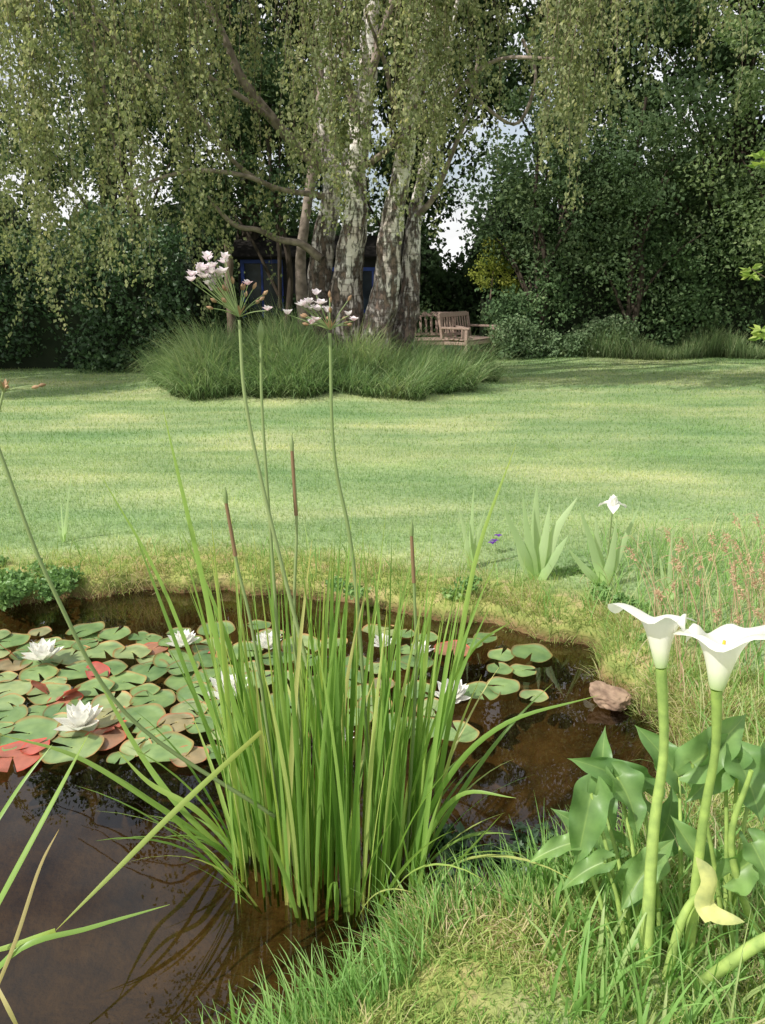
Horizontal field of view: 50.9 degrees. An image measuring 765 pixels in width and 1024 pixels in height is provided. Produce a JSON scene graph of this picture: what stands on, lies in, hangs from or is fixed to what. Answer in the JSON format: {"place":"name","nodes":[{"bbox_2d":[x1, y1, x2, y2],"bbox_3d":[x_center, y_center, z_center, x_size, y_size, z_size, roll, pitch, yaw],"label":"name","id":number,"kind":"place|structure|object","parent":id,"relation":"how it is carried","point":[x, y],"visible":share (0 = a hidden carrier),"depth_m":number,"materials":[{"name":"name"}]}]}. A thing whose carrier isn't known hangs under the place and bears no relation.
{"place":"outdoors","nodes":[
{"label":"outdoors","id":0,"kind":"place"},
{"bbox_2d":[224,244,235,336],"bbox_3d":[-2.605,-3.495,13.764,0.205,2.131,0.214,-10,19,-30],"label":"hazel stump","id":1,"kind":"object","parent":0,"point":[230,263],"visible":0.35,"depth_m":13.60,"materials":[{"name":"wood"}]},
{"bbox_2d":[0,590,673,1023],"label":"pond water","id":2,"kind":"structure","parent":0,"point":[192,946],"depth_m":2.41,"materials":[{"name":"brown liquid"}]},
{"bbox_2d":[0,251,417,877],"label":"flowering rush","id":3,"kind":"object","parent":2,"relation":"in","point":[212,273],"visible":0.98,"depth_m":1.98,"materials":[{"name":"green plant"}]},
{"bbox_2d":[0,619,552,771],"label":"water lily","id":4,"kind":"object","parent":2,"relation":"on","point":[75,721],"visible":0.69,"depth_m":3.29,"materials":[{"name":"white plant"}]},
{"bbox_2d":[0,406,597,1023],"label":"reed clump","id":5,"kind":"object","parent":2,"relation":"in","point":[318,822],"visible":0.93,"depth_m":2.12,"materials":[{"name":"green plant"}]},
{"bbox_2d":[0,555,714,645],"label":"ground cover plant","id":6,"kind":"object","parent":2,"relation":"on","point":[17,588],"visible":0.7,"depth_m":4.03,"materials":[{"name":"green plant"}]},
{"bbox_2d":[427,821,560,912],"bbox_3d":[0.333,1.027,2.293,0.446,0.069,0.440,0,16,0],"label":"water mint","id":7,"kind":"object","parent":2,"relation":"on","point":[460,828],"visible":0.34,"depth_m":2.38,"materials":[{"name":"green plant"}]},
{"bbox_2d":[589,681,631,710],"bbox_3d":[0.901,0.729,3.190,0.171,0.060,0.136,18,30,18],"label":"stone","id":8,"kind":"object","parent":2,"relation":"in","point":[611,698],"visible":1,"depth_m":3.16,"materials":[{"name":"beige stone"}]},
{"bbox_2d":[0,335,764,1023],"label":"lawn ground","id":9,"kind":"structure","parent":0,"point":[568,629],"depth_m":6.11,"materials":[{"name":"green plant"}]},
{"bbox_2d":[0,1,71,180],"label":"broadleaf tree","id":10,"kind":"object","parent":9,"relation":"on","point":[3,145],"visible":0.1,"depth_m":17.09,"materials":[{"name":"green plant"}]},
{"bbox_2d":[56,473,71,542],"bbox_3d":[-1.874,-0.013,4.743,0.102,0.460,0.084,0,16,0],"label":"iris plant","id":11,"kind":"object","parent":9,"relation":"on","point":[62,535],"visible":0.94,"depth_m":4.78,"materials":[{"name":"green plant"}]},
{"bbox_2d":[0,0,210,236],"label":"broadleaf tree","id":12,"kind":"object","parent":9,"relation":"on","point":[54,31],"visible":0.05,"depth_m":17.66,"materials":[{"name":"green plant"}]},
{"bbox_2d":[0,194,210,373],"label":"laurel hedge","id":13,"kind":"object","parent":9,"relation":"on","point":[96,338],"visible":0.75,"depth_m":13.85,"materials":[{"name":"green plant"}]},
{"bbox_2d":[0,0,226,251],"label":"tree","id":14,"kind":"object","parent":9,"relation":"on","point":[155,142],"visible":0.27,"depth_m":14.07,"materials":[{"name":"green plant"}]},
{"bbox_2d":[89,0,355,317],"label":"broadleaf tree","id":15,"kind":"object","parent":9,"relation":"on","point":[244,217],"visible":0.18,"depth_m":16.15,"materials":[{"name":"green plant"}]},
{"bbox_2d":[175,35,380,329],"bbox_3d":[-1.872,-5.516,14.468,3.675,5.647,2.429,0,16,0],"label":"tree","id":16,"kind":"object","parent":9,"relation":"on","point":[268,96],"visible":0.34,"depth_m":14.07,"materials":[{"name":"green plant"}]},
{"bbox_2d":[231,236,403,326],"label":"garden shed","id":17,"kind":"structure","parent":9,"relation":"on","point":[245,254],"depth_m":16.70,"materials":[{"name":"wood"}]},
{"bbox_2d":[240,260,374,325],"bbox_3d":[-1.400,-4.306,16.833,3.070,1.870,0.055,0,16,0],"label":"window and door frames","id":18,"kind":"structure","parent":17,"relation":"in","point":[242,262],"depth_m":16.62,"materials":[{"name":"blue paint"}]},
{"bbox_2d":[205,286,438,345],"bbox_3d":[-1.205,-3.711,16.191,4.743,1.708,2.096,0,16,0],"label":"under tree shrub","id":19,"kind":"object","parent":9,"relation":"on","point":[222,313],"visible":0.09,"depth_m":16.02,"materials":[{"name":"green plant"}]},
{"bbox_2d":[0,0,764,356],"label":"birch tree","id":20,"kind":"object","parent":9,"relation":"on","point":[350,152],"visible":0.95,"depth_m":9.93,"materials":[{"name":"green plant"}]},
{"bbox_2d":[0,532,764,1023],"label":"bank grass","id":21,"kind":"structure","parent":9,"relation":"on","point":[516,928],"depth_m":1.97,"materials":[{"name":"green plant"}]},
{"bbox_2d":[0,127,764,335],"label":"hedge","id":22,"kind":"object","parent":9,"relation":"on","point":[449,289],"visible":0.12,"depth_m":22.67,"materials":[{"name":"green plant"}]},
{"bbox_2d":[14,506,764,1023],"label":"wild grass","id":23,"kind":"structure","parent":9,"relation":"on","point":[350,978],"depth_m":2.00,"materials":[{"name":"green plant"}]},
{"bbox_2d":[269,0,531,298],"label":"broadleaf tree","id":24,"kind":"object","parent":9,"relation":"on","point":[388,159],"visible":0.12,"depth_m":17.32,"materials":[{"name":"green plant"}]},
{"bbox_2d":[415,312,465,352],"bbox_3d":[0.949,-3.421,15.693,1.195,0.926,0.698,-3,16,-12],"label":"wooden bench","id":25,"kind":"object","parent":9,"relation":"on","point":[424,314],"visible":0.23,"depth_m":15.87,"materials":[{"name":"brown wood"}]},
{"bbox_2d":[437,311,496,357],"bbox_3d":[1.678,-3.471,15.865,0.698,0.926,1.295,10,19,31],"label":"wooden bench","id":26,"kind":"object","parent":9,"relation":"on","point":[447,315],"visible":0.73,"depth_m":15.74,"materials":[{"name":"brown wood"}]},
{"bbox_2d":[457,487,486,566],"bbox_3d":[0.469,0.098,4.310,0.163,0.482,0.060,-7,18,-24],"label":"iris plant","id":27,"kind":"object","parent":9,"relation":"on","point":[468,546],"visible":0.79,"depth_m":4.31,"materials":[{"name":"green plant"}]},
{"bbox_2d":[465,237,520,299],"bbox_3d":[2.399,-4.708,17.390,1.274,2.471,0.997,0,16,0],"label":"golden shrub","id":28,"kind":"object","parent":9,"relation":"on","point":[492,272],"visible":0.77,"depth_m":17.16,"materials":[{"name":"green plant"}]},
{"bbox_2d":[488,534,501,553],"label":"violet flower","id":29,"kind":"object","parent":9,"relation":"on","point":[494,540],"visible":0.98,"depth_m":4.58,"materials":[{"name":"purple plant"}]},
{"bbox_2d":[431,81,633,353],"bbox_3d":[2.925,-5.805,16.307,3.928,5.193,2.959,0,16,0],"label":"tree","id":30,"kind":"object","parent":9,"relation":"on","point":[523,247],"visible":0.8,"depth_m":16.09,"materials":[{"name":"green plant"}]},
{"bbox_2d":[500,484,577,579],"bbox_3d":[0.794,0.120,4.138,0.405,0.552,0.074,0,16,0],"label":"iris plant","id":31,"kind":"object","parent":9,"relation":"on","point":[542,552],"visible":0.94,"depth_m":4.14,"materials":[{"name":"green plant"}]},
{"bbox_2d":[484,311,644,360],"bbox_3d":[3.595,-3.575,16.529,3.213,1.128,1.612,-2,16,-6],"label":"shrub","id":32,"kind":"object","parent":9,"relation":"on","point":[535,340],"visible":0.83,"depth_m":16.24,"materials":[{"name":"green plant"}]},
{"bbox_2d":[453,0,717,235],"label":"broadleaf tree","id":33,"kind":"object","parent":9,"relation":"on","point":[631,76],"visible":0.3,"depth_m":16.60,"materials":[{"name":"green plant"}]},
{"bbox_2d":[569,494,639,584],"bbox_3d":[1.109,0.162,4.047,0.319,0.518,0.156,6,17,19],"label":"iris plant","id":34,"kind":"object","parent":9,"relation":"on","point":[613,503],"visible":0.88,"depth_m":4.06,"materials":[{"name":"green plant"}]},
{"bbox_2d":[475,172,764,356],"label":"shrub border","id":35,"kind":"object","parent":9,"relation":"on","point":[566,311],"visible":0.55,"depth_m":16.60,"materials":[{"name":"green plant"}]},
{"bbox_2d":[491,794,764,1023],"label":"grass","id":36,"kind":"object","parent":9,"relation":"on","point":[620,978],"visible":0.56,"depth_m":1.78,"materials":[{"name":"green plant"}]},
{"bbox_2d":[533,89,745,345],"bbox_3d":[4.979,-5.584,15.900,3.379,4.990,3.122,-12,20,-36],"label":"tree","id":37,"kind":"object","parent":9,"relation":"on","point":[635,203],"visible":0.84,"depth_m":15.64,"materials":[{"name":"green plant"}]},
{"bbox_2d":[529,603,764,993],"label":"arum lily","id":38,"kind":"object","parent":9,"relation":"on","point":[720,755],"visible":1,"depth_m":1.81,"materials":[{"name":"green plant"}]},
{"bbox_2d":[660,527,685,600],"bbox_3d":[1.400,0.263,3.887,0.121,0.397,0.053,7,17,22],"label":"iris plant","id":39,"kind":"object","parent":9,"relation":"on","point":[669,574],"visible":0.55,"depth_m":3.92,"materials":[{"name":"green plant"}]},
{"bbox_2d":[612,0,764,317],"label":"broadleaf tree","id":40,"kind":"object","parent":9,"relation":"on","point":[688,83],"visible":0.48,"depth_m":15.71,"materials":[{"name":"green plant"}]},
{"bbox_2d":[616,512,764,690],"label":"seed grass","id":41,"kind":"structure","parent":9,"relation":"on","point":[741,594],"depth_m":3.32,"materials":[{"name":"beige plant"}]},
{"bbox_2d":[673,62,764,276],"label":"tree","id":42,"kind":"object","parent":9,"relation":"on","point":[756,87],"visible":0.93,"depth_m":14.76,"materials":[{"name":"green plant"}]},
{"bbox_2d":[702,0,764,143],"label":"tree","id":43,"kind":"object","parent":9,"relation":"on","point":[725,33],"visible":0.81,"depth_m":11.15,"materials":[{"name":"green plant"}]},
{"bbox_2d":[739,150,764,340],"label":"rhododendron shrub","id":44,"kind":"object","parent":9,"relation":"on","point":[757,329],"visible":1,"depth_m":9.73,"materials":[{"name":"green plant"}]},
{"bbox_2d":[756,53,764,215],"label":"broadleaf tree","id":45,"kind":"object","parent":9,"relation":"on","point":[762,90],"visible":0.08,"depth_m":16.51,"materials":[{"name":"green plant"}]},
{"bbox_2d":[0,0,764,272],"label":"sky","id":46,"kind":"structure","parent":0,"point":[453,242],"materials":[{"name":"white"}]},
{"bbox_2d":[114,294,764,402],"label":"tall grass","id":47,"kind":"structure","parent":0,"point":[295,359],"depth_m":10.96,"materials":[{"name":"green plant"}]}
]}

